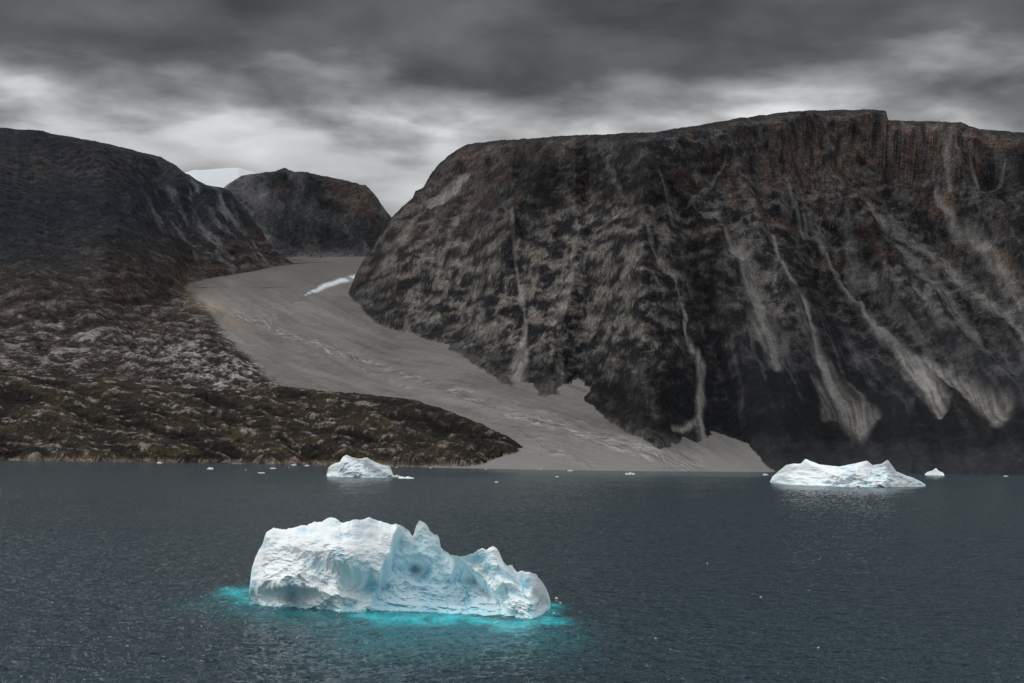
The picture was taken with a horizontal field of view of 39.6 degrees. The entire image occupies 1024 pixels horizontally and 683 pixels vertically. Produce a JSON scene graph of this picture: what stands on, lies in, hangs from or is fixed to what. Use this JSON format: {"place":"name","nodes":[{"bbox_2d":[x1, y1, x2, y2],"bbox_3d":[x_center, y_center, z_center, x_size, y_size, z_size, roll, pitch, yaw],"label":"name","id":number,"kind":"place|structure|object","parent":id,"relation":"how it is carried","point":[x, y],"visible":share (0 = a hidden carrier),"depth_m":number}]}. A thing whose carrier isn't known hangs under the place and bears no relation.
{"place":"outdoors","nodes":[
{"label":"outdoors","id":0,"kind":"place"},
{"bbox_2d":[0,128,333,464],"bbox_3d":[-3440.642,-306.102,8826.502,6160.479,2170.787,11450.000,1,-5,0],"label":"hillside","id":1,"kind":"structure","parent":0,"point":[109,253],"depth_m":7018.54},
{"bbox_2d":[185,168,256,187],"bbox_3d":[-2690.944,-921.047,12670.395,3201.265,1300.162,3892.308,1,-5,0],"label":"ice cap","id":2,"kind":"object","parent":1,"relation":"on","point":[222,177],"visible":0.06,"depth_m":12428.31},
{"bbox_2d":[0,372,524,466],"bbox_3d":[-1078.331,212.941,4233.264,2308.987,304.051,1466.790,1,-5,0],"label":"coastal ridge","id":3,"kind":"structure","parent":0,"point":[55,418],"depth_m":4087.48},
{"bbox_2d":[224,168,390,257],"bbox_3d":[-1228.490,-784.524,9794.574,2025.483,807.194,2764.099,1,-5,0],"label":"distant hill","id":4,"kind":"structure","parent":0,"point":[292,213],"depth_m":9237.71},
{"bbox_2d":[186,254,777,471],"bbox_3d":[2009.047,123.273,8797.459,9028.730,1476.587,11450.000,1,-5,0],"label":"gravel valley","id":5,"kind":"structure","parent":0,"point":[286,330],"depth_m":5159.79},
{"bbox_2d":[306,275,354,294],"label":"snow patch","id":6,"kind":"object","parent":5,"relation":"on","point":[335,282],"visible":0.81,"depth_m":7354.83},
{"bbox_2d":[0,460,1023,682],"bbox_3d":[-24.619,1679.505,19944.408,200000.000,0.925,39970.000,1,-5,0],"label":"sea water","id":7,"kind":"structure","parent":0,"point":[125,572],"depth_m":268.02},
{"bbox_2d":[327,455,393,477],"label":"iceberg","id":8,"kind":"object","parent":7,"relation":"on","point":[347,466],"visible":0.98,"depth_m":1583.57},
{"bbox_2d":[249,517,550,618],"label":"iceberg","id":9,"kind":"object","parent":7,"relation":"on","point":[356,565],"visible":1,"depth_m":208.97},
{"bbox_2d":[158,462,818,647],"bbox_3d":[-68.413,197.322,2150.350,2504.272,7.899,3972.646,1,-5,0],"label":"floating ice fragments","id":10,"kind":"object","parent":7,"relation":"on","point":[413,478],"visible":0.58,"depth_m":1841.95},
{"bbox_2d":[770,459,924,486],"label":"iceberg","id":11,"kind":"object","parent":7,"relation":"on","point":[859,474],"visible":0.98,"depth_m":1452.92},
{"bbox_2d":[925,468,943,475],"bbox_3d":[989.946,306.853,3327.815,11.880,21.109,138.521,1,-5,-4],"label":"iceberg","id":12,"kind":"object","parent":7,"relation":"on","point":[935,471],"visible":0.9,"depth_m":3318.30},
{"bbox_2d":[0,0,1023,216],"label":"sky","id":13,"kind":"structure","parent":0,"point":[375,94]},
{"bbox_2d":[191,109,1023,474],"bbox_3d":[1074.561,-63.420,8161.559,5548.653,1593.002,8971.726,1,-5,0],"label":"mountain","id":14,"kind":"structure","parent":0,"point":[777,291],"depth_m":5119.98}
]}

